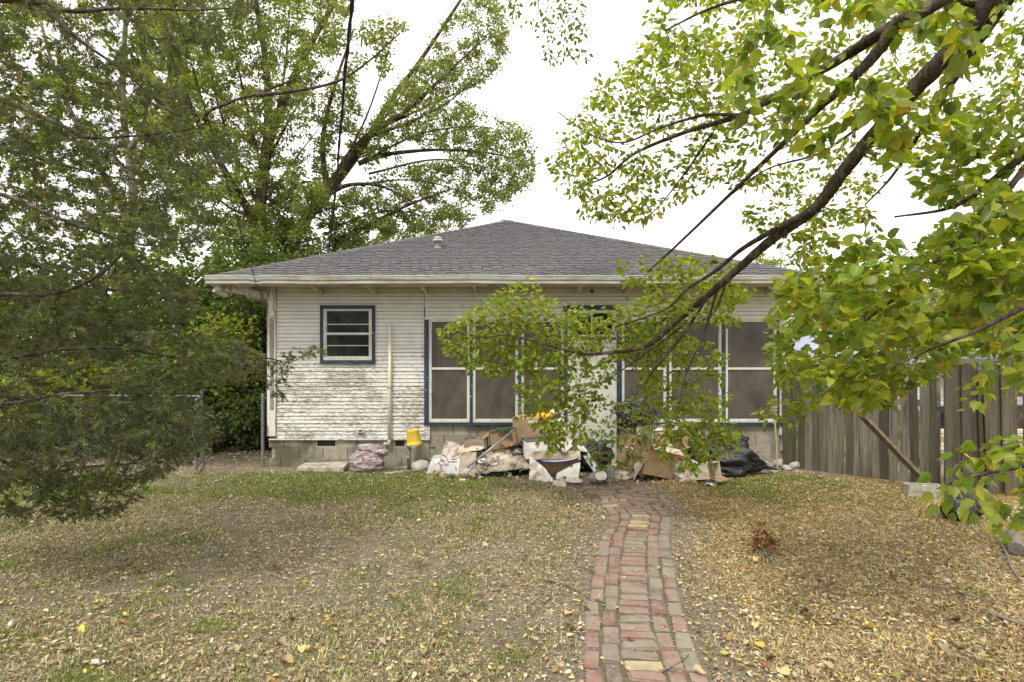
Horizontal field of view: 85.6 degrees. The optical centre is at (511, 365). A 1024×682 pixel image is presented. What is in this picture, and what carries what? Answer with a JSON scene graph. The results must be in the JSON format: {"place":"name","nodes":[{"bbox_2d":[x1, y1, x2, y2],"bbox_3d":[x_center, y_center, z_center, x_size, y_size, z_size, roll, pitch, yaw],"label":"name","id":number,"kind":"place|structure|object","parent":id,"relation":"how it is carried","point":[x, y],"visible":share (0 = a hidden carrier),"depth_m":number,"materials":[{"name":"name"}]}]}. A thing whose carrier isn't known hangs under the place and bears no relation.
{"place":"outdoors","nodes":[
{"label":"outdoors","id":0,"kind":"place"},
{"bbox_2d":[0,401,1023,681],"bbox_3d":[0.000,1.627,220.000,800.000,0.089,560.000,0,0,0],"label":"ground","id":1,"kind":"structure","parent":0,"point":[470,625],"depth_m":4.32,"materials":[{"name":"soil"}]},
{"bbox_2d":[0,377,55,447],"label":"understory shrub","id":2,"kind":"object","parent":1,"relation":"on","point":[22,422],"depth_m":10.76,"materials":[{"name":"green plant"}]},
{"bbox_2d":[0,291,120,379],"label":"understory shrub","id":3,"kind":"object","parent":1,"relation":"on","point":[29,301],"visible":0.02,"depth_m":14.92,"materials":[{"name":"green plant"}]},
{"bbox_2d":[0,356,138,450],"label":"understory shrub","id":4,"kind":"object","parent":1,"relation":"on","point":[56,379],"visible":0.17,"depth_m":10.19,"materials":[{"name":"green plant"}]},
{"bbox_2d":[0,204,153,430],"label":"understory tree","id":5,"kind":"object","parent":1,"relation":"on","point":[113,229],"visible":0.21,"depth_m":12.64,"materials":[{"name":"green plant"}]},
{"bbox_2d":[0,389,203,462],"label":"chain link fence","id":6,"kind":"object","parent":1,"relation":"on","point":[201,392],"visible":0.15,"depth_m":9.58,"materials":[{"name":"metal"}]},
{"bbox_2d":[194,396,203,469],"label":"chain link gate","id":7,"kind":"structure","parent":6,"relation":"attached to","point":[196,465],"depth_m":8.74,"materials":[{"name":"metal"}]},
{"bbox_2d":[0,0,215,415],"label":"elm tree","id":8,"kind":"object","parent":1,"relation":"on","point":[17,44],"visible":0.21,"depth_m":16.85,"materials":[{"name":"green plant"}]},
{"bbox_2d":[67,391,174,454],"bbox_3d":[-7.406,1.054,10.590,1.759,1.441,1.809,0,0,-39],"label":"understory shrub","id":9,"kind":"object","parent":1,"relation":"on","point":[128,418],"visible":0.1,"depth_m":10.38,"materials":[{"name":"green plant"}]},
{"bbox_2d":[0,0,326,530],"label":"cedar tree","id":10,"kind":"object","parent":1,"relation":"on","point":[82,151],"visible":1,"depth_m":4.02,"materials":[{"name":"green plant"}]},
{"bbox_2d":[79,223,255,403],"bbox_3d":[-7.702,-0.859,13.052,3.824,5.036,3.810,0,0,0],"label":"understory tree","id":11,"kind":"object","parent":1,"relation":"on","point":[182,270],"visible":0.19,"depth_m":12.37,"materials":[{"name":"green plant"}]},
{"bbox_2d":[117,340,251,444],"bbox_3d":[-6.564,0.513,11.230,2.488,2.293,2.433,0,0,0],"label":"understory shrub","id":12,"kind":"object","parent":1,"relation":"on","point":[206,393],"visible":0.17,"depth_m":10.84,"materials":[{"name":"green plant"}]},
{"bbox_2d":[142,398,232,453],"bbox_3d":[-6.100,1.131,10.351,1.484,1.173,1.444,0,0,0],"label":"understory shrub","id":13,"kind":"object","parent":1,"relation":"on","point":[223,427],"visible":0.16,"depth_m":10.30,"materials":[{"name":"green plant"}]},
{"bbox_2d":[121,306,266,411],"bbox_3d":[-8.987,-0.103,16.462,5.559,3.530,2.728,0,0,0],"label":"understory shrub","id":14,"kind":"object","parent":1,"relation":"on","point":[188,367],"depth_m":16.15,"materials":[{"name":"green plant"}]},
{"bbox_2d":[173,306,266,448],"bbox_3d":[-5.729,0.236,10.974,1.722,2.833,1.722,0,0,-42],"label":"understory tree","id":15,"kind":"object","parent":1,"relation":"on","point":[246,381],"visible":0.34,"depth_m":10.91,"materials":[{"name":"green plant"}]},
{"bbox_2d":[211,380,269,449],"bbox_3d":[-4.965,0.991,10.926,1.624,1.430,1.754,0,0,0],"label":"understory shrub","id":16,"kind":"object","parent":1,"relation":"on","point":[252,419],"visible":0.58,"depth_m":10.64,"materials":[{"name":"green plant"}]},
{"bbox_2d":[181,226,311,432],"bbox_3d":[-5.704,-0.698,12.517,3.218,4.715,3.299,0,0,0],"label":"understory tree","id":17,"kind":"object","parent":1,"relation":"on","point":[251,308],"visible":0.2,"depth_m":11.97,"materials":[{"name":"green plant"}]},
{"bbox_2d":[249,333,266,393],"bbox_3d":[-5.455,-0.096,14.427,2.907,3.505,2.961,0,0,-34],"label":"understory shrub","id":18,"kind":"object","parent":1,"relation":"on","point":[260,352],"depth_m":14.14,"materials":[{"name":"green plant"}]},
{"bbox_2d":[261,394,264,466],"bbox_3d":[-4.070,1.050,9.030,0.057,1.200,0.057,0,0,23],"label":"gate post","id":19,"kind":"object","parent":1,"relation":"on","point":[262,430],"visible":1,"depth_m":9.01,"materials":[{"name":"metal"}]},
{"bbox_2d":[133,0,409,416],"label":"elm tree","id":20,"kind":"object","parent":1,"relation":"on","point":[267,130],"visible":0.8,"depth_m":14.12,"materials":[{"name":"green plant"}]},
{"bbox_2d":[229,179,369,267],"bbox_3d":[-6.429,-2.060,16.938,4.707,7.456,4.366,0,0,0],"label":"understory tree","id":21,"kind":"object","parent":1,"relation":"on","point":[322,224],"visible":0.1,"depth_m":16.20,"materials":[{"name":"green plant"}]},
{"bbox_2d":[297,461,348,471],"bbox_3d":[-2.972,1.604,8.748,0.724,0.113,0.385,0,0,-3],"label":"concrete slab","id":22,"kind":"object","parent":1,"relation":"on","point":[327,466],"depth_m":8.59,"materials":[{"name":"concrete"}]},
{"bbox_2d":[349,444,389,472],"bbox_3d":[-2.230,1.438,8.618,0.634,0.441,0.364,0,0,0],"label":"pellet bag","id":23,"kind":"object","parent":1,"relation":"on","point":[366,458],"visible":0.99,"depth_m":8.52,"materials":[{"name":"plastic"}]},
{"bbox_2d":[384,469,421,473],"bbox_3d":[-1.673,1.627,8.508,0.571,0.023,0.060,0,0,-30],"label":"board","id":24,"kind":"object","parent":1,"relation":"on","point":[403,471],"visible":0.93,"depth_m":8.47,"materials":[{"name":"wood"}]},
{"bbox_2d":[405,446,412,469],"bbox_3d":[-1.633,1.464,8.788,0.115,0.472,0.135,0,0,0],"label":"standpipe","id":25,"kind":"object","parent":1,"relation":"on","point":[408,456],"visible":0.83,"depth_m":8.78,"materials":[{"name":"metal"}]},
{"bbox_2d":[406,429,421,446],"bbox_3d":[-1.564,1.145,8.794,0.256,0.255,0.256,-5,3,0],"label":"yellow bucket","id":26,"kind":"object","parent":25,"relation":"on","point":[413,437],"visible":1,"depth_m":8.71,"materials":[{"name":"plastic"}]},
{"bbox_2d":[370,211,454,244],"bbox_3d":[-3.652,-1.954,20.520,4.960,7.242,4.963,0,0,0],"label":"understory tree","id":27,"kind":"object","parent":1,"relation":"on","point":[384,240],"visible":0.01,"depth_m":19.76,"materials":[{"name":"green plant"}]},
{"bbox_2d":[284,0,540,256],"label":"elm tree","id":28,"kind":"object","parent":1,"relation":"on","point":[378,129],"visible":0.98,"depth_m":15.87,"materials":[{"name":"green plant"}]},
{"bbox_2d":[411,460,429,470],"bbox_3d":[-1.444,1.577,8.748,0.304,0.177,0.200,0,0,0],"label":"rock","id":29,"kind":"object","parent":1,"relation":"on","point":[423,465],"visible":0.77,"depth_m":8.68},
{"bbox_2d":[0,262,953,383],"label":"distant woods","id":30,"kind":"object","parent":1,"relation":"on","point":[266,343],"depth_m":36.23,"materials":[{"name":"green plant"}]},
{"bbox_2d":[466,427,516,468],"bbox_3d":[-0.295,1.224,8.310,0.843,0.571,0.032,0,0,-27],"label":"metal pole","id":31,"kind":"object","parent":1,"relation":"on","point":[490,448],"visible":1,"depth_m":8.29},
{"bbox_2d":[471,445,523,474],"bbox_3d":[-0.188,1.432,8.505,0.870,0.414,0.588,0,0,0],"label":"stained card","id":32,"kind":"object","parent":1,"relation":"on","point":[504,454],"visible":0.58,"depth_m":8.48,"materials":[{"name":"cardboard"}]},
{"bbox_2d":[482,427,517,449],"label":"cardboard box","id":33,"kind":"object","parent":32,"relation":"on","point":[495,436],"visible":0.77,"depth_m":8.57,"materials":[{"name":"cardboard"}]},
{"bbox_2d":[487,459,529,471],"bbox_3d":[-0.062,1.487,8.237,0.660,0.176,0.164,0,0,0],"label":"torn card","id":34,"kind":"object","parent":32,"relation":"on","point":[508,464],"visible":0.98,"depth_m":8.22,"materials":[{"name":"cardboard"}]},
{"bbox_2d":[480,463,517,476],"bbox_3d":[-0.234,1.589,8.409,0.669,0.262,0.484,0,0,0],"label":"bin bag","id":35,"kind":"object","parent":1,"relation":"on","point":[501,473],"visible":0.34,"depth_m":8.23,"materials":[{"name":"black"}]},
{"bbox_2d":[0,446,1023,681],"bbox_3d":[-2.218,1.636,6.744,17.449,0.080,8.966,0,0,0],"label":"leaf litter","id":36,"kind":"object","parent":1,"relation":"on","point":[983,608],"visible":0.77,"depth_m":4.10,"materials":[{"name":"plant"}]},
{"bbox_2d":[204,220,825,467],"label":"house","id":37,"kind":"structure","parent":1,"relation":"on","point":[385,373],"depth_m":9.00,"materials":[{"name":"white paint"}]},
{"bbox_2d":[173,0,259,292],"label":"telephone wire","id":38,"kind":"object","parent":37,"relation":"attached to","point":[218,154],"visible":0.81,"depth_m":6.20,"materials":[{"name":"black rubber"}]},
{"bbox_2d":[325,240,331,252],"bbox_3d":[-3.420,-1.992,10.300,0.130,0.685,0.127,0,0,0],"label":"service mast","id":39,"kind":"object","parent":37,"relation":"on","point":[327,245],"visible":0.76,"depth_m":10.27,"materials":[{"name":"grey metal"}]},
{"bbox_2d":[329,0,354,245],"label":"service cable","id":40,"kind":"object","parent":39,"relation":"attached to","point":[351,12],"visible":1,"depth_m":5.45,"materials":[{"name":"black rubber"}]},
{"bbox_2d":[323,309,371,359],"bbox_3d":[-2.671,-0.508,8.996,0.792,0.833,0.030,0,0,0],"label":"window","id":41,"kind":"structure","parent":37,"relation":"in","point":[347,333],"depth_m":9.00,"materials":[{"name":"white glass"}]},
{"bbox_2d":[429,320,469,421],"bbox_3d":[-1.019,0.087,8.996,0.663,1.658,0.030,0,0,0],"label":"window","id":42,"kind":"structure","parent":37,"relation":"in","point":[449,390],"depth_m":9.00,"materials":[{"name":"glass"}]},
{"bbox_2d":[473,320,517,421],"bbox_3d":[-0.269,0.087,8.996,0.737,1.658,0.030,0,0,0],"label":"window","id":43,"kind":"structure","parent":37,"relation":"in","point":[495,400],"depth_m":9.00,"materials":[{"name":"glass"}]},
{"bbox_2d":[521,320,563,421],"bbox_3d":[0.496,0.087,8.996,0.692,1.658,0.030,0,0,0],"label":"window","id":44,"kind":"structure","parent":37,"relation":"in","point":[524,379],"depth_m":9.00,"materials":[{"name":"glass"}]},
{"bbox_2d":[567,310,616,336],"bbox_3d":[1.300,-0.688,8.999,0.800,0.442,0.023,0,0,0],"label":"transom window","id":45,"kind":"structure","parent":37,"relation":"in","point":[599,312],"depth_m":9.00,"materials":[{"name":"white glass"}]},
{"bbox_2d":[571,343,614,464],"bbox_3d":[1.325,0.617,8.986,0.717,1.983,0.051,0,0,0],"label":"door","id":46,"kind":"structure","parent":37,"relation":"in","point":[610,393],"depth_m":8.99,"materials":[{"name":"white wood"}]},
{"bbox_2d":[622,320,665,421],"bbox_3d":[2.146,0.087,8.996,0.725,1.658,0.030,0,0,0],"label":"window","id":47,"kind":"structure","parent":37,"relation":"in","point":[630,380],"depth_m":9.00,"materials":[{"name":"glass"}]},
{"bbox_2d":[669,320,721,421],"bbox_3d":[2.977,0.087,8.996,0.854,1.658,0.030,0,0,0],"label":"window","id":48,"kind":"structure","parent":37,"relation":"in","point":[712,334],"depth_m":9.00,"materials":[{"name":"glass"}]},
{"bbox_2d":[726,320,776,421],"bbox_3d":[3.883,0.087,8.996,0.833,1.658,0.030,0,0,0],"label":"window","id":49,"kind":"structure","parent":37,"relation":"in","point":[749,380],"depth_m":9.00,"materials":[{"name":"glass"}]},
{"bbox_2d":[512,450,529,473],"bbox_3d":[0.161,1.484,8.603,0.576,0.363,0.432,0,0,0],"label":"bin bag","id":50,"kind":"object","parent":1,"relation":"on","point":[520,454],"visible":0.2,"depth_m":8.47,"materials":[{"name":"black"}]},
{"bbox_2d":[529,456,553,481],"bbox_3d":[0.460,1.507,8.041,0.478,0.357,0.216,0,0,30],"label":"torn card","id":51,"kind":"object","parent":1,"relation":"on","point":[535,467],"visible":0.96,"depth_m":8.08,"materials":[{"name":"white cardboard"}]},
{"bbox_2d":[553,480,565,486],"bbox_3d":[0.667,1.636,7.685,0.199,0.035,0.301,0,0,10],"label":"waste paper","id":52,"kind":"object","parent":1,"relation":"on","point":[562,483],"visible":0.98,"depth_m":7.69,"materials":[{"name":"paper"}]},
{"bbox_2d":[533,445,587,474],"bbox_3d":[0.712,1.442,8.428,0.836,0.420,0.472,1,6,-2],"label":"cardboard box","id":53,"kind":"object","parent":1,"relation":"on","point":[554,468],"visible":0.59,"depth_m":8.26,"materials":[{"name":"cardboard"}]},
{"bbox_2d":[523,436,566,458],"bbox_3d":[0.493,1.161,8.457,0.636,0.445,0.416,-1,1,-6],"label":"cardboard box","id":54,"kind":"object","parent":53,"relation":"on","point":[529,447],"visible":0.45,"depth_m":8.25,"materials":[{"name":"cardboard"}]},
{"bbox_2d":[538,454,580,462],"bbox_3d":[0.701,1.387,8.419,0.704,0.033,0.700,-4,4,0],"label":"flat lid","id":55,"kind":"object","parent":53,"relation":"on","point":[556,461],"visible":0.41,"depth_m":8.13,"materials":[{"name":"white plastic"}]},
{"bbox_2d":[557,434,572,451],"bbox_3d":[0.798,1.150,8.330,0.164,0.265,0.388,0,0,32],"label":"white flap","id":56,"kind":"object","parent":53,"relation":"on","point":[569,441],"visible":0.49,"depth_m":8.32,"materials":[{"name":"cardboard"}]},
{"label":"cardboard box","id":57,"kind":"object","parent":53,"relation":"on","visible":0},
{"bbox_2d":[512,409,560,437],"bbox_3d":[0.395,0.887,8.616,0.709,0.362,0.350,-3,4,-17],"label":"cardboard box","id":58,"kind":"object","parent":57,"relation":"on","point":[523,429],"visible":0.45,"depth_m":8.41,"materials":[{"name":"cardboard"}]},
{"bbox_2d":[497,408,567,432],"bbox_3d":[0.333,0.842,8.612,1.131,0.397,0.233,0,0,0],"label":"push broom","id":59,"kind":"object","parent":58,"relation":"on","point":[502,429],"visible":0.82,"depth_m":8.51,"materials":[{"name":"plastic"}]},
{"bbox_2d":[536,411,552,422],"bbox_3d":[0.493,0.774,8.541,0.248,0.202,0.303,0,0,35],"label":"amber tub","id":60,"kind":"object","parent":58,"relation":"on","point":[547,415],"visible":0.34,"depth_m":8.47,"materials":[{"name":"yellow plastic"}]},
{"bbox_2d":[543,578,588,596],"bbox_3d":[0.408,1.622,4.068,0.430,0.028,0.057,0,0,45],"label":"stick","id":61,"kind":"object","parent":1,"relation":"on","point":[566,584],"visible":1,"depth_m":4.10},
{"bbox_2d":[556,463,579,479],"bbox_3d":[0.829,1.566,8.089,0.415,0.265,0.178,0,0,-11],"label":"torn card","id":62,"kind":"object","parent":1,"relation":"on","point":[569,471],"visible":0.73,"depth_m":8.11,"materials":[{"name":"white cardboard"}]},
{"bbox_2d":[425,439,711,483],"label":"rubbish scraps","id":63,"kind":"object","parent":1,"relation":"on","point":[484,461],"visible":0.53,"depth_m":8.05,"materials":[{"name":"paper"}]},
{"bbox_2d":[566,478,581,485],"bbox_3d":[0.861,1.618,7.694,0.232,0.065,0.230,2,2,0],"label":"paper scrap","id":64,"kind":"object","parent":1,"relation":"on","point":[575,481],"visible":1,"depth_m":7.65,"materials":[{"name":"paper"}]},
{"bbox_2d":[583,453,599,471],"bbox_3d":[1.202,1.470,8.275,0.296,0.321,0.084,0,0,40],"label":"grey slat","id":65,"kind":"object","parent":1,"relation":"on","point":[585,456],"visible":0.43,"depth_m":8.27,"materials":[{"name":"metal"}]},
{"bbox_2d":[588,471,602,483],"bbox_3d":[1.159,1.544,7.657,0.156,0.154,0.182,19,-28,-22],"label":"clear jar","id":66,"kind":"object","parent":1,"relation":"on","point":[595,477],"visible":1,"depth_m":7.60,"materials":[{"name":"white plastic"}]},
{"bbox_2d":[578,438,614,470],"bbox_3d":[1.275,1.390,8.705,0.595,0.499,0.415,0,0,-22],"label":"bin bag","id":67,"kind":"object","parent":1,"relation":"on","point":[585,465],"visible":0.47,"depth_m":8.58,"materials":[{"name":"black"}]},
{"bbox_2d":[603,465,614,482],"bbox_3d":[1.381,1.522,7.851,0.170,0.248,0.167,3,7,0],"label":"clear jar","id":68,"kind":"object","parent":1,"relation":"on","point":[610,478],"visible":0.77,"depth_m":7.78,"materials":[{"name":"glass"}]},
{"bbox_2d":[615,466,633,479],"bbox_3d":[1.639,1.564,8.188,0.339,0.239,0.391,0,0,10],"label":"torn card","id":69,"kind":"object","parent":1,"relation":"on","point":[627,474],"visible":0.62,"depth_m":8.13,"materials":[{"name":"cardboard"}]},
{"bbox_2d":[614,425,636,463],"bbox_3d":[1.892,1.260,8.724,0.564,0.557,0.306,8,0,-17],"label":"cardboard box","id":70,"kind":"object","parent":1,"relation":"on","point":[621,455],"visible":0.34,"depth_m":8.63,"materials":[{"name":"cardboard"}]},
{"bbox_2d":[613,391,656,424],"bbox_3d":[1.959,0.651,8.714,0.690,0.532,0.432,0,0,0],"label":"bin bag","id":71,"kind":"object","parent":70,"relation":"on","point":[635,406],"visible":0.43,"depth_m":8.60,"materials":[{"name":"black"}]},
{"bbox_2d":[586,381,676,479],"bbox_3d":[1.703,0.929,7.804,1.401,1.442,0.732,0,0,0],"label":"shrub","id":72,"kind":"object","parent":1,"relation":"on","point":[620,447],"visible":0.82,"depth_m":7.75,"materials":[{"name":"green plant"}]},
{"bbox_2d":[634,456,646,478],"bbox_3d":[1.856,1.400,7.989,0.182,0.421,0.475,0,0,14],"label":"white flap","id":73,"kind":"object","parent":1,"relation":"on","point":[638,465],"visible":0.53,"depth_m":7.84,"materials":[{"name":"cardboard"}]},
{"bbox_2d":[628,426,683,478],"bbox_3d":[2.086,1.272,8.065,0.591,0.609,0.552,15,3,-23],"label":"cardboard box","id":74,"kind":"object","parent":1,"relation":"on","point":[652,464],"visible":0.63,"depth_m":7.93,"materials":[{"name":"cardboard"}]},
{"bbox_2d":[625,436,692,475],"bbox_3d":[2.254,1.399,8.307,0.956,0.509,0.520,-13,18,3],"label":"cardboard box","id":75,"kind":"object","parent":1,"relation":"on","point":[683,443],"visible":0.1,"depth_m":8.30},
{"bbox_2d":[643,423,685,442],"bbox_3d":[2.384,1.148,8.694,0.725,0.409,0.383,-3,2,-6],"label":"cardboard box","id":76,"kind":"object","parent":75,"relation":"on","point":[657,431],"visible":0.13,"depth_m":8.58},
{"bbox_2d":[672,458,697,479],"bbox_3d":[2.576,1.526,8.237,0.776,0.282,0.495,21,35,16],"label":"rubbish sack","id":77,"kind":"object","parent":1,"relation":"on","point":[676,475],"visible":0.18,"depth_m":8.09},
{"bbox_2d":[686,461,729,481],"bbox_3d":[2.762,1.515,7.855,0.389,0.291,0.511,0,-13,-37],"label":"cardboard box","id":78,"kind":"object","parent":1,"relation":"on","point":[710,472],"visible":0.64,"depth_m":7.77,"materials":[{"name":"cardboard"}]},
{"bbox_2d":[435,0,1023,544],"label":"shade tree","id":79,"kind":"object","parent":1,"relation":"on","point":[971,262],"visible":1,"depth_m":3.60,"materials":[{"name":"green plant"}]},
{"bbox_2d":[688,437,778,476],"bbox_3d":[3.317,1.362,8.405,1.167,0.662,0.887,0,0,38],"label":"bin bag","id":80,"kind":"object","parent":1,"relation":"on","point":[745,460],"visible":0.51,"depth_m":8.16,"materials":[{"name":"black"}]},
{"bbox_2d":[744,521,782,566],"bbox_3d":[2.241,1.560,4.859,0.338,0.201,0.766,0,0,0],"label":"dead sprig","id":81,"kind":"object","parent":1,"relation":"on","point":[771,543],"visible":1,"depth_m":4.89,"materials":[{"name":"brown plant"}]},
{"bbox_2d":[771,399,777,468],"bbox_3d":[4.106,1.090,8.654,0.104,1.221,0.114,0,0,0],"label":"garden torch","id":82,"kind":"object","parent":1,"relation":"on","point":[775,407],"visible":0.56,"depth_m":8.63,"materials":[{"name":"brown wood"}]},
{"bbox_2d":[773,459,782,466],"bbox_3d":[4.394,1.583,9.079,0.320,0.160,0.245,0,0,0],"label":"rock","id":83,"kind":"object","parent":1,"relation":"on","point":[780,462],"visible":0.38,"depth_m":8.98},
{"bbox_2d":[781,465,791,470],"bbox_3d":[4.332,1.609,8.730,0.148,0.098,0.186,0,0,-25],"label":"rock","id":84,"kind":"object","parent":1,"relation":"on","point":[786,467],"visible":0.94,"depth_m":8.67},
{"bbox_2d":[753,251,825,339],"bbox_3d":[11.480,-1.757,24.059,5.749,6.836,5.774,0,0,0],"label":"background tree","id":85,"kind":"object","parent":1,"relation":"on","point":[766,261],"visible":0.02,"depth_m":23.39,"materials":[{"name":"green plant"}]},
{"bbox_2d":[789,461,799,468],"bbox_3d":[4.562,1.596,8.947,0.199,0.130,0.239,0,0,33],"label":"rock","id":86,"kind":"object","parent":1,"relation":"on","point":[794,465],"visible":0.75,"depth_m":8.86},
{"bbox_2d":[831,610,844,619],"bbox_3d":[2.129,1.616,3.595,0.169,0.033,0.036,0,0,-34],"label":"stick","id":87,"kind":"object","parent":1,"relation":"on","point":[835,616],"visible":1,"depth_m":3.56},
{"bbox_2d":[782,364,940,483],"bbox_3d":[5.177,0.824,8.337,2.047,1.752,0.265,0,0,43],"label":"picket fence","id":88,"kind":"object","parent":1,"relation":"on","point":[875,457],"visible":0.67,"depth_m":8.15,"materials":[{"name":"grey wood"}]},
{"bbox_2d":[855,409,930,482],"bbox_3d":[5.155,1.093,7.510,0.098,0.968,0.872,0,0,-43],"label":"wooden brace","id":89,"kind":"object","parent":88,"relation":"attached to","point":[892,447],"visible":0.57,"depth_m":7.49,"materials":[{"name":"brown wood"}]},
{"bbox_2d":[824,249,948,322],"bbox_3d":[18.428,-1.978,27.083,6.619,7.308,6.567,0,0,39],"label":"background tree","id":90,"kind":"object","parent":1,"relation":"on","point":[929,302],"visible":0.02,"depth_m":25.99,"materials":[{"name":"green plant"}]},
{"bbox_2d":[829,272,952,414],"bbox_3d":[8.264,-0.201,11.959,2.559,3.715,2.473,0,0,0],"label":"background tree","id":91,"kind":"object","parent":1,"relation":"on","point":[935,294],"visible":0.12,"depth_m":11.61,"materials":[{"name":"green plant"}]},
{"bbox_2d":[902,482,943,497],"bbox_3d":[5.205,1.575,7.000,0.400,0.150,0.190,0,0,14],"label":"concrete block","id":92,"kind":"object","parent":1,"relation":"on","point":[914,489],"depth_m":6.94,"materials":[{"name":"concrete"}]},
{"bbox_2d":[921,584,984,599],"bbox_3d":[3.197,1.637,4.008,0.045,0.027,0.375,0,0,-38],"label":"stick","id":93,"kind":"object","parent":1,"relation":"on","point":[950,589],"visible":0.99,"depth_m":4.04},
{"bbox_2d":[940,491,984,521],"bbox_3d":[4.835,1.519,5.965,0.350,0.330,0.327,-8,4,-28],"label":"black tub","id":94,"kind":"object","parent":1,"relation":"on","point":[956,502],"visible":0.3,"depth_m":5.88,"materials":[{"name":"black"}]},
{"bbox_2d":[943,359,1023,493],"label":"board gate","id":95,"kind":"structure","parent":1,"relation":"on","point":[978,428],"depth_m":7.24,"materials":[{"name":"grey wood"}]},
{"bbox_2d":[959,260,1023,428],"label":"background tree","id":96,"kind":"object","parent":1,"relation":"on","point":[997,338],"visible":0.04,"depth_m":13.41,"materials":[{"name":"green plant"}]},
{"bbox_2d":[986,610,1023,625],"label":"stick","id":97,"kind":"object","parent":1,"relation":"on","point":[989,612],"visible":1,"depth_m":3.52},
{"bbox_2d":[992,533,1021,580],"bbox_3d":[4.282,1.630,4.796,0.032,0.037,1.470,0,0,35],"label":"stick","id":98,"kind":"object","parent":1,"relation":"on","point":[1006,554],"visible":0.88,"depth_m":4.69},
{"bbox_2d":[1006,529,1023,554],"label":"rock","id":99,"kind":"object","parent":1,"relation":"on","point":[1015,546],"visible":0.77,"depth_m":4.83,"materials":[{"name":"grey stone"}]},
{"bbox_3d":[-0.881,1.641,8.351,0.775,0.048,0.302,0,0,0],"label":"torn card","id":100,"kind":"object","parent":1,"relation":"on","visible":0},
{"bbox_2d":[426,454,472,474],"bbox_3d":[-0.934,1.523,8.525,0.738,0.258,0.431,0,0,0],"label":"curved panel","id":101,"kind":"object","parent":100,"relation":"on","point":[448,466],"visible":0.62,"depth_m":8.36,"materials":[{"name":"plastic"}]},
{"bbox_2d":[442,440,460,455],"bbox_3d":[-0.933,1.299,8.724,0.370,0.252,0.236,0,0,0],"label":"torn card","id":102,"kind":"object","parent":101,"relation":"on","point":[450,448],"visible":0.8,"depth_m":8.72,"materials":[{"name":"cardboard"}]},
{"bbox_2d":[458,449,476,473],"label":"cardboard box","id":103,"kind":"object","parent":100,"relation":"on","point":[466,459],"visible":0.66,"depth_m":8.32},
{"bbox_2d":[457,445,483,452],"bbox_3d":[-0.634,1.286,8.626,0.417,0.098,0.455,0,0,0],"label":"torn card","id":104,"kind":"object","parent":103,"relation":"on","point":[471,448],"visible":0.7,"depth_m":8.53,"materials":[{"name":"cardboard"}]},
{"bbox_2d":[464,436,487,448],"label":"cardboard box","id":105,"kind":"object","parent":104,"relation":"on","point":[474,441],"visible":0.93,"depth_m":8.66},
{"bbox_2d":[0,0,1023,353],"label":"sky","id":106,"kind":"structure","parent":0,"point":[529,91],"materials":[{"name":"white"}]},
{"bbox_2d":[500,0,592,66],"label":"hanging branch","id":107,"kind":"object","parent":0,"point":[548,20],"visible":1,"depth_m":6.89,"materials":[{"name":"green plant"}]},
{"bbox_2d":[573,486,707,681],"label":"brick path","id":108,"kind":"structure","parent":0,"point":[637,611],"depth_m":3.85,"materials":[{"name":"brick"}]},
{"bbox_2d":[660,654,688,671],"bbox_3d":[0.903,1.629,3.034,0.287,0.019,0.027,0,0,-42],"label":"stick","id":109,"kind":"object","parent":108,"relation":"on","point":[670,666],"visible":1,"depth_m":3.00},
{"bbox_2d":[786,329,1022,424],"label":"neighbor house","id":110,"kind":"structure","parent":0,"point":[802,342],"depth_m":15.40,"materials":[{"name":"white paint"}]},
{"bbox_2d":[941,405,943,428],"bbox_3d":[9.350,1.255,11.900,0.560,0.790,0.560,0,0,0],"label":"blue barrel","id":111,"kind":"object","parent":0,"point":[942,420],"visible":0.06,"depth_m":11.74,"materials":[{"name":"blue plastic"}]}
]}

